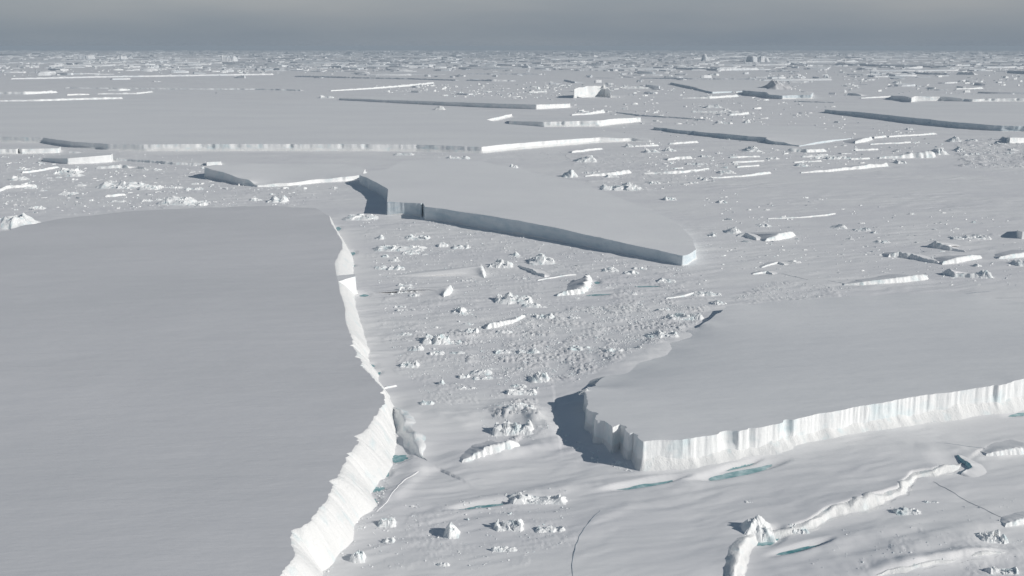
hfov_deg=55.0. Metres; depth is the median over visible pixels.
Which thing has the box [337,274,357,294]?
ice block
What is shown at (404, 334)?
ice hummock
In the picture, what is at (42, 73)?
distant iceberg
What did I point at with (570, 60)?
distant iceberg
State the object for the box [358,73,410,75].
distant iceberg
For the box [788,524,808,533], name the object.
ice hummock
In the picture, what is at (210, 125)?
tabular iceberg
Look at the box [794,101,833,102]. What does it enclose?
tilted floe
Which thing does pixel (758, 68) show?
distant iceberg
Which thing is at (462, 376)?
ice hummock
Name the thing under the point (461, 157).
ice hummock
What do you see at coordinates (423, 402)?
ice hummock
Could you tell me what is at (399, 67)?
distant iceberg
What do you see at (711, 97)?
tilted floe
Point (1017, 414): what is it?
melt pool
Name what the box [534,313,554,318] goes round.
ice hummock
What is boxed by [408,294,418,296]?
ice hummock
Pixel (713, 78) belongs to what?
tilted floe
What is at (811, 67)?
distant iceberg
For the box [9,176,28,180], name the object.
ice hummock
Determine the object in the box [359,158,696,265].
tabular iceberg
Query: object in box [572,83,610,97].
iceberg
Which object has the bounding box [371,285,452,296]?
ice plate
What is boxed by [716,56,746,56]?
distant iceberg
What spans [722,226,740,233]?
ice hummock
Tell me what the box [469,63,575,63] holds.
distant iceberg
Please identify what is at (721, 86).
tabular iceberg
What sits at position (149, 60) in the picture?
distant iceberg
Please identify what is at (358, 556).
ice hummock
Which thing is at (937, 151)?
ice hummock
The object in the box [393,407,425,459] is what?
floe edge
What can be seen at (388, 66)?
distant iceberg
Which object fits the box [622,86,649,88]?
tilted floe
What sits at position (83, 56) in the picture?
iceberg
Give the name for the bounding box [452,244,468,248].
ice hummock
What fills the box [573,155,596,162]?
ice hummock
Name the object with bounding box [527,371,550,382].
ice hummock
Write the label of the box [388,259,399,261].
ice hummock
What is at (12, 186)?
tilted floe
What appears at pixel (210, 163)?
ice block
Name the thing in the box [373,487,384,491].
melt pool
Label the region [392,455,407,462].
melt pool
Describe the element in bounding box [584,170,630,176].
tilted floe
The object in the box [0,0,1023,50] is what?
sky
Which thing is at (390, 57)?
distant iceberg
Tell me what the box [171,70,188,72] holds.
distant iceberg
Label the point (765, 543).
melt pool
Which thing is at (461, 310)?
ice hummock
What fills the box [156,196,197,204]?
ice hummock
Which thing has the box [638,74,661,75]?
distant iceberg
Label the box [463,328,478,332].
ice hummock
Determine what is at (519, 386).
ice hummock
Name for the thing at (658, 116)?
tilted floe
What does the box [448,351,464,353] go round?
ice hummock
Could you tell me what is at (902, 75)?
distant iceberg
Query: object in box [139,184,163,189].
ice hummock
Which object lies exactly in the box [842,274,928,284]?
tilted floe
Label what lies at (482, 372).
ice hummock
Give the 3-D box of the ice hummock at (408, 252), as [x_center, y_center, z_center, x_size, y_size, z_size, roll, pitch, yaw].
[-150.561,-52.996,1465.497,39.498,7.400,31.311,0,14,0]
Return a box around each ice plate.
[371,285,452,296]
[393,264,485,277]
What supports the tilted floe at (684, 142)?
on the sea ice at (686, 522)
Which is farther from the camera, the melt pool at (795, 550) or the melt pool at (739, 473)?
the melt pool at (739, 473)
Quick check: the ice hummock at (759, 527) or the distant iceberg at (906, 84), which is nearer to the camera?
the ice hummock at (759, 527)
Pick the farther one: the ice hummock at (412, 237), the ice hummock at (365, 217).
the ice hummock at (365, 217)
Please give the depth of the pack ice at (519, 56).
23682.22 m
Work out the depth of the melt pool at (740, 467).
723.88 m
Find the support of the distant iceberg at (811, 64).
on the sea ice at (686, 522)
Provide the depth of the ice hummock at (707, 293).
1221.39 m
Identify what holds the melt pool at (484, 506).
on the sea ice at (686, 522)
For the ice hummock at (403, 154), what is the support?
on the sea ice at (686, 522)
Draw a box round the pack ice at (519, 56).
[0,50,1023,94]
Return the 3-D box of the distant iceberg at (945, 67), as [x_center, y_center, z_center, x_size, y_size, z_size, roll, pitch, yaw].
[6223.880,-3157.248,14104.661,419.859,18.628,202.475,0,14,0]
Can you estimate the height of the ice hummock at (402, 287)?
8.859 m
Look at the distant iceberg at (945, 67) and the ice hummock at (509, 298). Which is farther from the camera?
the distant iceberg at (945, 67)
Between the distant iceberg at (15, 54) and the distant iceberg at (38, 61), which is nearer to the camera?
the distant iceberg at (38, 61)
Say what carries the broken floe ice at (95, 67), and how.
on the sea ice at (686, 522)
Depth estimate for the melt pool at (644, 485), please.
694.20 m
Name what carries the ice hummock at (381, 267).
on the sea ice at (686, 522)
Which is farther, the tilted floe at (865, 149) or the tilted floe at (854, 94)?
the tilted floe at (854, 94)
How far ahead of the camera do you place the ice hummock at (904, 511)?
647.57 m
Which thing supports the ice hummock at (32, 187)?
on the sea ice at (686, 522)
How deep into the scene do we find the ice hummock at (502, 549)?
599.73 m
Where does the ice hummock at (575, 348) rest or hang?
on the sea ice at (686, 522)
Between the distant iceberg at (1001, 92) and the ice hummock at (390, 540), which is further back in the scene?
the distant iceberg at (1001, 92)
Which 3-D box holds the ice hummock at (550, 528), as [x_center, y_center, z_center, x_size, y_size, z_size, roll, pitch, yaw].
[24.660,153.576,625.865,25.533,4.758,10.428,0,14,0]
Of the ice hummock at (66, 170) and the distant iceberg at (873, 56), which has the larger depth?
the distant iceberg at (873, 56)
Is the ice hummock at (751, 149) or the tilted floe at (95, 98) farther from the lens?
the tilted floe at (95, 98)
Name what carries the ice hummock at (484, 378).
on the sea ice at (686, 522)
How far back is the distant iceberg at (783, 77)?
9505.48 m
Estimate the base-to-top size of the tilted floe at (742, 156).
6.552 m
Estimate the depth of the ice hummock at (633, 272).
1335.55 m
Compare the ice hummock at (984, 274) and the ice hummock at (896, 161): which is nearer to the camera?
the ice hummock at (984, 274)
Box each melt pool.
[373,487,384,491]
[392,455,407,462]
[459,504,503,509]
[617,480,672,489]
[709,465,771,480]
[727,463,753,470]
[757,539,777,545]
[777,545,818,554]
[1008,413,1023,416]
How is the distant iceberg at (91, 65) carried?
on the sea ice at (686, 522)
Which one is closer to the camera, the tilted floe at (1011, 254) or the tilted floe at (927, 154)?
the tilted floe at (1011, 254)
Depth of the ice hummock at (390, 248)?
1487.48 m
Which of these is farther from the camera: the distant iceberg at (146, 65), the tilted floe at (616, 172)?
the distant iceberg at (146, 65)
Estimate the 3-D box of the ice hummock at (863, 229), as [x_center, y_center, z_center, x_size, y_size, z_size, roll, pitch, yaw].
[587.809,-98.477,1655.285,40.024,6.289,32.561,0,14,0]
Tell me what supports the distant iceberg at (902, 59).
on the sea ice at (686, 522)
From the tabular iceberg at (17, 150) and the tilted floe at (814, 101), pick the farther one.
the tilted floe at (814, 101)
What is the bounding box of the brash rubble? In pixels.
[2,84,1022,574]
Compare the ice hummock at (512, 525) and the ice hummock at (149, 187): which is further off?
the ice hummock at (149, 187)
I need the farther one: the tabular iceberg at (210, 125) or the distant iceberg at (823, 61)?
the distant iceberg at (823, 61)
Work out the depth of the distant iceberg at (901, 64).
16619.67 m
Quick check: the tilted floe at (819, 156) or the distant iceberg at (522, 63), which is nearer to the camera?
the tilted floe at (819, 156)
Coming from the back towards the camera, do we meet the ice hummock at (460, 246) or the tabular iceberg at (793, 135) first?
the tabular iceberg at (793, 135)
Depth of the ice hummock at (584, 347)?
1007.65 m
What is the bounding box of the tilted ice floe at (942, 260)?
[935,255,981,264]
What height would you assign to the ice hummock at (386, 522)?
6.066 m
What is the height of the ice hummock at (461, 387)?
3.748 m
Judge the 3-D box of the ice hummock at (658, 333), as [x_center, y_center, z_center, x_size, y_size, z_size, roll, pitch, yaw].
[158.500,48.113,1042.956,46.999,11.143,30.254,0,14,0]
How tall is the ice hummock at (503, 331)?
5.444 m
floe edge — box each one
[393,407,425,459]
[724,463,962,575]
[876,550,1014,575]
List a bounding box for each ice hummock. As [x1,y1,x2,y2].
[0,213,39,229]
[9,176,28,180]
[23,186,36,188]
[29,206,45,209]
[52,168,84,173]
[57,191,77,194]
[63,171,84,176]
[96,181,145,188]
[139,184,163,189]
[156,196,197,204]
[185,187,202,189]
[187,202,207,206]
[249,197,261,200]
[266,195,288,202]
[342,214,377,220]
[350,550,365,562]
[373,245,426,251]
[374,265,388,269]
[375,235,383,239]
[378,517,395,527]
[383,537,395,543]
[387,264,404,269]
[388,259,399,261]
[394,153,414,155]
[396,332,411,335]
[397,283,412,285]
[397,286,413,293]
[400,360,419,367]
[401,250,419,254]
[404,234,430,239]
[407,344,423,350]
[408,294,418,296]
[420,400,433,404]
[422,333,450,344]
[428,350,443,354]
[434,106,445,109]
[437,242,447,246]
[437,562,449,566]
[443,522,460,538]
[447,156,469,158]
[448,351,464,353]
[450,340,461,343]
[451,307,467,313]
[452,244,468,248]
[456,386,474,388]
[458,373,469,378]
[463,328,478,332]
[470,369,491,375]
[472,376,492,379]
[488,258,512,267]
[490,419,533,435]
[491,546,516,551]
[494,292,532,303]
[494,349,510,353]
[494,519,523,531]
[496,330,511,333]
[504,388,536,395]
[506,403,535,410]
[508,492,567,504]
[510,384,526,387]
[516,348,539,353]
[521,303,540,307]
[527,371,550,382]
[528,253,554,264]
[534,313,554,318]
[535,525,564,532]
[555,274,591,295]
[562,169,577,177]
[568,316,580,318]
[568,347,582,350]
[570,345,589,348]
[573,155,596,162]
[578,388,589,394]
[600,182,640,190]
[602,267,618,271]
[603,348,622,351]
[605,175,618,177]
[622,270,638,274]
[632,267,646,269]
[643,148,660,152]
[644,329,678,337]
[655,277,675,282]
[663,147,675,151]
[663,196,676,200]
[666,313,704,319]
[692,291,721,296]
[702,104,721,107]
[710,300,726,304]
[717,170,733,173]
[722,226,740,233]
[739,146,761,151]
[740,515,776,542]
[756,223,771,226]
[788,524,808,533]
[794,163,807,166]
[824,155,839,158]
[828,224,846,228]
[835,155,850,158]
[852,227,870,231]
[872,240,890,242]
[892,506,921,514]
[893,159,906,163]
[924,500,938,502]
[931,147,948,154]
[946,136,960,141]
[948,235,991,239]
[975,270,993,277]
[976,529,1008,543]
[985,566,1018,574]
[1010,259,1023,266]
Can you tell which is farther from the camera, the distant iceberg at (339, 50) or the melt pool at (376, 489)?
the distant iceberg at (339, 50)
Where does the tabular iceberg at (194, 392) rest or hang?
on the sea ice at (686, 522)
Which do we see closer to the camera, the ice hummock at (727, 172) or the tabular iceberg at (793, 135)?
the ice hummock at (727, 172)
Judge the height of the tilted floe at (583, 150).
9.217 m
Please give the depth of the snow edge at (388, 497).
676.13 m
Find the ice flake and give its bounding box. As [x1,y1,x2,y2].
[384,385,396,388]
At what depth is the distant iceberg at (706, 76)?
9493.89 m
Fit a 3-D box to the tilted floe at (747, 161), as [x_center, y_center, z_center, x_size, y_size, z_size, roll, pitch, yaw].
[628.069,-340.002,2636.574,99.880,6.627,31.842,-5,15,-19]
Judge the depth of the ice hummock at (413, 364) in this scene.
950.02 m
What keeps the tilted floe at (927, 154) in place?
on the sea ice at (686, 522)
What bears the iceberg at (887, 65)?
on the sea ice at (686, 522)
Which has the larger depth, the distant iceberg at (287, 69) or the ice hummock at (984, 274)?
the distant iceberg at (287, 69)
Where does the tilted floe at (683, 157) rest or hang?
on the sea ice at (686, 522)
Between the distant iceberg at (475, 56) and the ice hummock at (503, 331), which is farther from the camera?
the distant iceberg at (475, 56)
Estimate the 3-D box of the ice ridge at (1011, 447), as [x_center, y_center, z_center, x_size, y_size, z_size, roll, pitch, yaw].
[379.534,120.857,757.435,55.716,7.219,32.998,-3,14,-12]
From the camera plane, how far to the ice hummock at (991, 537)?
611.53 m
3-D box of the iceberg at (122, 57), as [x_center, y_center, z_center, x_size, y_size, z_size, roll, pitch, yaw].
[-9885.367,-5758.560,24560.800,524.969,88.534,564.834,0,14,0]
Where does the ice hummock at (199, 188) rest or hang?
on the sea ice at (686, 522)
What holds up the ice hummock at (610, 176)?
on the sea ice at (686, 522)
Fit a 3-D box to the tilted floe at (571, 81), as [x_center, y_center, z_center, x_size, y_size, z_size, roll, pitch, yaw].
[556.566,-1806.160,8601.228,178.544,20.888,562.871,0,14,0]
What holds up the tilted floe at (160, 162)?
on the sea ice at (686, 522)
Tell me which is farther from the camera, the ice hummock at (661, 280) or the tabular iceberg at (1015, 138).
the tabular iceberg at (1015, 138)
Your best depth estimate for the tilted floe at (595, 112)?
4514.25 m
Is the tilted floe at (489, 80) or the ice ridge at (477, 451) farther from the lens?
the tilted floe at (489, 80)
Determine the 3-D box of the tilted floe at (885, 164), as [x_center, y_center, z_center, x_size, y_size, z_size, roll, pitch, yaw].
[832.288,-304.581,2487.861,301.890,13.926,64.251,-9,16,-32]
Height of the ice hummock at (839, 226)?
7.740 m
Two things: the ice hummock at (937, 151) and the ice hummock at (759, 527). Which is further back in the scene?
the ice hummock at (937, 151)
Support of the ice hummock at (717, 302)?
on the sea ice at (686, 522)
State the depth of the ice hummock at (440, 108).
4610.77 m
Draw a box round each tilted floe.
[0,90,56,93]
[0,97,122,101]
[0,184,36,191]
[11,73,273,78]
[20,166,58,172]
[65,87,303,90]
[96,165,134,168]
[98,91,151,93]
[105,193,124,196]
[108,89,129,90]
[113,158,204,164]
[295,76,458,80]
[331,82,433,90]
[466,79,514,80]
[468,73,545,74]
[564,80,583,82]
[569,148,601,152]
[572,109,604,114]
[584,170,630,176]
[616,112,705,119]
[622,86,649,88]
[634,144,658,146]
[643,168,708,173]
[644,78,765,79]
[663,156,691,159]
[669,141,698,143]
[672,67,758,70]
[682,94,738,98]
[692,111,738,112]
[711,172,770,177]
[728,156,759,157]
[729,112,748,115]
[731,160,763,162]
[751,231,795,240]
[765,70,799,71]
[787,148,825,151]
[793,160,820,162]
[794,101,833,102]
[800,162,887,172]
[802,155,845,156]
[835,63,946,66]
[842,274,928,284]
[843,136,872,143]
[846,93,866,95]
[854,148,877,150]
[862,96,890,97]
[869,141,910,144]
[878,151,935,158]
[882,251,938,263]
[887,133,935,136]
[902,71,949,74]
[927,241,964,251]
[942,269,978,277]
[956,72,977,74]
[957,87,982,88]
[981,65,1023,65]
[994,250,1023,258]
[1006,70,1023,73]
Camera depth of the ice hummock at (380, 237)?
1575.62 m
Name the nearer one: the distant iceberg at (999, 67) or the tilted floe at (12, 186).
the tilted floe at (12, 186)
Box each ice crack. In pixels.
[571,511,599,574]
[935,482,999,516]
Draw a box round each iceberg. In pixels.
[0,54,30,54]
[0,60,87,61]
[0,99,649,152]
[0,147,60,153]
[0,206,396,575]
[11,58,54,58]
[36,72,50,75]
[39,62,121,62]
[43,50,78,50]
[43,153,113,163]
[48,68,68,70]
[50,73,99,73]
[62,64,114,65]
[73,55,95,58]
[104,56,127,58]
[110,78,129,79]
[115,64,154,64]
[122,68,192,68]
[131,60,168,60]
[134,65,158,66]
[150,63,222,63]
[151,61,189,61]
[159,66,244,66]
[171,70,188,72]
[181,58,255,58]
[204,164,366,186]
[213,62,265,62]
[216,68,303,68]
[220,74,242,75]
[221,55,237,60]
[223,63,332,64]
[253,65,287,66]
[268,58,302,59]
[274,68,302,70]
[296,65,343,65]
[307,62,354,62]
[318,56,355,56]
[323,50,356,50]
[339,96,569,108]
[342,67,363,68]
[344,65,390,65]
[349,65,427,66]
[350,61,423,62]
[351,73,444,74]
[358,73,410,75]
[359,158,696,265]
[360,56,441,56]
[375,57,406,57]
[380,67,417,67]
[385,64,491,64]
[404,60,466,60]
[414,62,467,62]
[454,56,495,56]
[459,67,521,68]
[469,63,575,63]
[496,56,565,56]
[497,64,515,65]
[509,115,640,126]
[523,57,618,57]
[531,58,631,59]
[531,66,604,67]
[554,60,586,60]
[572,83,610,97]
[579,68,675,69]
[583,293,1023,470]
[637,71,654,73]
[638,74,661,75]
[645,84,659,88]
[654,125,850,145]
[664,76,682,77]
[670,79,768,93]
[674,66,705,67]
[692,68,770,69]
[700,75,711,77]
[701,54,709,60]
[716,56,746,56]
[724,64,786,64]
[742,89,812,98]
[746,55,768,61]
[761,78,831,80]
[762,79,795,89]
[767,76,785,78]
[789,61,857,61]
[789,64,834,64]
[807,66,828,68]
[824,102,1023,130]
[826,56,927,56]
[850,76,927,76]
[870,59,932,59]
[872,69,958,70]
[873,64,929,64]
[889,74,916,75]
[890,94,1023,101]
[894,83,914,85]
[899,57,1020,57]
[931,67,960,67]
[949,60,1016,61]
[978,66,1015,67]
[978,92,1023,93]
[990,62,1023,62]
[1000,63,1021,64]
[1006,135,1023,142]
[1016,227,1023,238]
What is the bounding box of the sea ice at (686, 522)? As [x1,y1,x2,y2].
[0,50,1023,575]
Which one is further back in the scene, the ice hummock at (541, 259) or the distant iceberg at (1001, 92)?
the distant iceberg at (1001, 92)
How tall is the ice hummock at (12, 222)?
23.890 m
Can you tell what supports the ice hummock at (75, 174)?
on the sea ice at (686, 522)
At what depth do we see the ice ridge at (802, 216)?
1778.77 m
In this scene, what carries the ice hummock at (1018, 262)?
on the sea ice at (686, 522)
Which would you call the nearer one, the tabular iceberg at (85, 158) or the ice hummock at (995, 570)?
the ice hummock at (995, 570)
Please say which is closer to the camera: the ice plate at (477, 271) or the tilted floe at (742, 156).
the ice plate at (477, 271)
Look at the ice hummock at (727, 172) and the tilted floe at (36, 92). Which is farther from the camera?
the tilted floe at (36, 92)
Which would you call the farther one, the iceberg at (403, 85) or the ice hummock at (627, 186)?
the iceberg at (403, 85)
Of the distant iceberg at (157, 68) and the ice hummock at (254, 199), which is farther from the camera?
the distant iceberg at (157, 68)
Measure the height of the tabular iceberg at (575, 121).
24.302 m
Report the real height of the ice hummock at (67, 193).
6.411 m
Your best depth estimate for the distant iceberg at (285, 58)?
23788.22 m
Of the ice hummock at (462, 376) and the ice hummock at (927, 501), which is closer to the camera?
the ice hummock at (927, 501)
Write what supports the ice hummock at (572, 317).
on the sea ice at (686, 522)
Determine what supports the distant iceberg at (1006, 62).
on the sea ice at (686, 522)
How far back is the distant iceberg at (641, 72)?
11211.23 m
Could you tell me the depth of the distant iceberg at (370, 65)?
15982.68 m
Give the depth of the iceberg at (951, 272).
1317.30 m
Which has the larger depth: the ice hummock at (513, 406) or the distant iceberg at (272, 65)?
the distant iceberg at (272, 65)
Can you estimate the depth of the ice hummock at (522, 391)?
872.69 m
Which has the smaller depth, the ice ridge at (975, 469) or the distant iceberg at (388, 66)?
the ice ridge at (975, 469)
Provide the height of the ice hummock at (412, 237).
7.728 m
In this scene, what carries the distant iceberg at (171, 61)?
on the sea ice at (686, 522)
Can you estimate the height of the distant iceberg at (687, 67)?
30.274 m
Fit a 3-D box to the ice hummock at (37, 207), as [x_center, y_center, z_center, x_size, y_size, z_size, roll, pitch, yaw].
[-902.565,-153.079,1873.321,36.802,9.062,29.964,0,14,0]
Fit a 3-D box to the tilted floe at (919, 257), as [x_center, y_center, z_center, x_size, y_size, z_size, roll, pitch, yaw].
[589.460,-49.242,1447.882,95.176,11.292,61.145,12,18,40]
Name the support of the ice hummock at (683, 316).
on the sea ice at (686, 522)
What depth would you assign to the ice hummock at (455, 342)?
1024.31 m
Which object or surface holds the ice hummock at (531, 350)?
on the sea ice at (686, 522)
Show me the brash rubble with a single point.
(556, 322)
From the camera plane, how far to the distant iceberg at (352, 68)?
13496.41 m
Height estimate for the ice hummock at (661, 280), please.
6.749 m
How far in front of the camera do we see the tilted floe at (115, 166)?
2502.71 m
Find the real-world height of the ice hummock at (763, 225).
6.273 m
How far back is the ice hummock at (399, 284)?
1265.85 m
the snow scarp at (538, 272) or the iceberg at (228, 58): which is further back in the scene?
the iceberg at (228, 58)
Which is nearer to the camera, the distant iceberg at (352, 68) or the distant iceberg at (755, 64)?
the distant iceberg at (352, 68)
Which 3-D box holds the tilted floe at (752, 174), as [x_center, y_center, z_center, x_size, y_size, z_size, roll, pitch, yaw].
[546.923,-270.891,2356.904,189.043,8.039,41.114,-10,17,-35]
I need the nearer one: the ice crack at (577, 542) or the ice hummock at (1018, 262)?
the ice crack at (577, 542)
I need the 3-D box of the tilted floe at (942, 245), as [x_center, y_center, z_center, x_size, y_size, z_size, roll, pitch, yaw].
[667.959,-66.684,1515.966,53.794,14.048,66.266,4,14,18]
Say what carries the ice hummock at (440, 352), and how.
on the sea ice at (686, 522)
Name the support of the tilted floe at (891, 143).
on the sea ice at (686, 522)
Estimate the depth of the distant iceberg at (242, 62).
17958.23 m
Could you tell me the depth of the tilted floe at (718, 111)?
4619.62 m
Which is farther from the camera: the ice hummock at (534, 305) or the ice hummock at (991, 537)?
the ice hummock at (534, 305)
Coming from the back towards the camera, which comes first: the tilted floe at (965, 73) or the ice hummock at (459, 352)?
the tilted floe at (965, 73)
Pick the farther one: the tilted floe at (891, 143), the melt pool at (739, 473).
the tilted floe at (891, 143)
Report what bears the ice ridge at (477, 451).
on the sea ice at (686, 522)
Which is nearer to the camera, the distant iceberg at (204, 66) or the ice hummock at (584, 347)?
the ice hummock at (584, 347)
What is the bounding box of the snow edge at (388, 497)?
[375,471,418,511]
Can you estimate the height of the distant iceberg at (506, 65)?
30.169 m
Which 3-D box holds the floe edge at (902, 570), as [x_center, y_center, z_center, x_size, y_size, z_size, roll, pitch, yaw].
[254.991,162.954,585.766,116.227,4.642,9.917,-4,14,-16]
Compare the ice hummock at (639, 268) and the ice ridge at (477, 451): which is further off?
the ice hummock at (639, 268)
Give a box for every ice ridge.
[460,440,519,461]
[483,315,524,328]
[537,274,575,280]
[664,292,693,298]
[751,270,776,274]
[759,261,788,267]
[767,213,834,218]
[957,455,986,476]
[981,439,1023,455]
[1000,511,1023,526]
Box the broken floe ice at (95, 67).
[1,59,1023,284]
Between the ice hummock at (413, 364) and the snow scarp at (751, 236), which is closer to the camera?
the ice hummock at (413, 364)
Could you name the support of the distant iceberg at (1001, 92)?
on the sea ice at (686, 522)
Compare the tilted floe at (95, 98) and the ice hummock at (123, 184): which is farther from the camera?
the tilted floe at (95, 98)
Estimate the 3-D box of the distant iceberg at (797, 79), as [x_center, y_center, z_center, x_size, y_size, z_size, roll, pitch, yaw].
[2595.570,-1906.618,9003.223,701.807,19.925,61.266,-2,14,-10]
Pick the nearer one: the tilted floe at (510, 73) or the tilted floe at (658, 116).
the tilted floe at (658, 116)
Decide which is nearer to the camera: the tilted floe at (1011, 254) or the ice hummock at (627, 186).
the tilted floe at (1011, 254)
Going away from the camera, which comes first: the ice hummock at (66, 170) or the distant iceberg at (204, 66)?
the ice hummock at (66, 170)
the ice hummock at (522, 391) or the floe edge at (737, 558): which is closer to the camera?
the floe edge at (737, 558)
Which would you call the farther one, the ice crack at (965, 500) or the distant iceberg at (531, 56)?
the distant iceberg at (531, 56)
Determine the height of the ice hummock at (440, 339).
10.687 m
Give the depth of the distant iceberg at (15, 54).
37717.84 m
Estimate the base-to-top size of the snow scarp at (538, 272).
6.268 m
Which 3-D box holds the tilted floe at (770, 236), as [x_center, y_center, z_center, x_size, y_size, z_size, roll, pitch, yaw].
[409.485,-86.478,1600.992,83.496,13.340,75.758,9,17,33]
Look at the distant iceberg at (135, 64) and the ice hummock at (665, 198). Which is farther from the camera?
the distant iceberg at (135, 64)
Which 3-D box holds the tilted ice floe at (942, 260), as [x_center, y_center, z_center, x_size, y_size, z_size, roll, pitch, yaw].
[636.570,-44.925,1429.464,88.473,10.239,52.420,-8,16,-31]
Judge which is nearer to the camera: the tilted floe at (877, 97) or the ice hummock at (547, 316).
the ice hummock at (547, 316)
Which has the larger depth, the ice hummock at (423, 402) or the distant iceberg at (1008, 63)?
the distant iceberg at (1008, 63)
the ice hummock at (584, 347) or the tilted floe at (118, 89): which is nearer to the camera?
the ice hummock at (584, 347)
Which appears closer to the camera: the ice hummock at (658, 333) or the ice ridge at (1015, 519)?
the ice ridge at (1015, 519)
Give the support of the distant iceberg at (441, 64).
on the sea ice at (686, 522)
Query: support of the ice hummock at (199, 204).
on the sea ice at (686, 522)
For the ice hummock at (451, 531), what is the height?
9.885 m
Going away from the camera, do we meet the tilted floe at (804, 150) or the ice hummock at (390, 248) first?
the ice hummock at (390, 248)
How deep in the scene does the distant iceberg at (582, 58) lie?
23464.43 m
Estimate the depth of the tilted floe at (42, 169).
2441.57 m
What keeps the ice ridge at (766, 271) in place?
on the sea ice at (686, 522)
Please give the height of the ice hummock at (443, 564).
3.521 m
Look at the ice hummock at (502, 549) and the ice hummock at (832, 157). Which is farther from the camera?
the ice hummock at (832, 157)
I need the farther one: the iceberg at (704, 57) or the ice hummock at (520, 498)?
the iceberg at (704, 57)
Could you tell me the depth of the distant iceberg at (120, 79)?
9220.83 m
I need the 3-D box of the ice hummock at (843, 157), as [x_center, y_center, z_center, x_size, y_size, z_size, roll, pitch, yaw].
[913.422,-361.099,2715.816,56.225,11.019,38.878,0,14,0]
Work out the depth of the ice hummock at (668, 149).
2901.01 m
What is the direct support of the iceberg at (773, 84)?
on the sea ice at (686, 522)
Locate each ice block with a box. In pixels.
[206,160,221,165]
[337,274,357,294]
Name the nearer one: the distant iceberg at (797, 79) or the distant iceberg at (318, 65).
the distant iceberg at (797, 79)
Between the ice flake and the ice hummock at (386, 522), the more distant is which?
the ice flake
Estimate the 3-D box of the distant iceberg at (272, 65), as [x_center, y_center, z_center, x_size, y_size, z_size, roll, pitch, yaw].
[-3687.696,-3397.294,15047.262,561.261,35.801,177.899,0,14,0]
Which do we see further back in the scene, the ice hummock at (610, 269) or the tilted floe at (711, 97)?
the tilted floe at (711, 97)
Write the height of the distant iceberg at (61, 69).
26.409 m
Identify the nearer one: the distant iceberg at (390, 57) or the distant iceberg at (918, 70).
the distant iceberg at (918, 70)
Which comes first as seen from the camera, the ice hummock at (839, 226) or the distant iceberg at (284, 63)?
the ice hummock at (839, 226)
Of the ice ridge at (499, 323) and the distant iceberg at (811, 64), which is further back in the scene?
the distant iceberg at (811, 64)
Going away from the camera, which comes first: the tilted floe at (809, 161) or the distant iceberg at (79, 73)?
the tilted floe at (809, 161)
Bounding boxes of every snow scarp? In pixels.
[519,265,549,276]
[737,232,760,239]
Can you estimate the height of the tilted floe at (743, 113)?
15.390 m
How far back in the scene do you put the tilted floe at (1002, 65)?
15163.73 m
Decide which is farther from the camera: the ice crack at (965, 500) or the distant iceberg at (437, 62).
the distant iceberg at (437, 62)
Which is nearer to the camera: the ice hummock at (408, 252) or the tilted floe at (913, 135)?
the ice hummock at (408, 252)

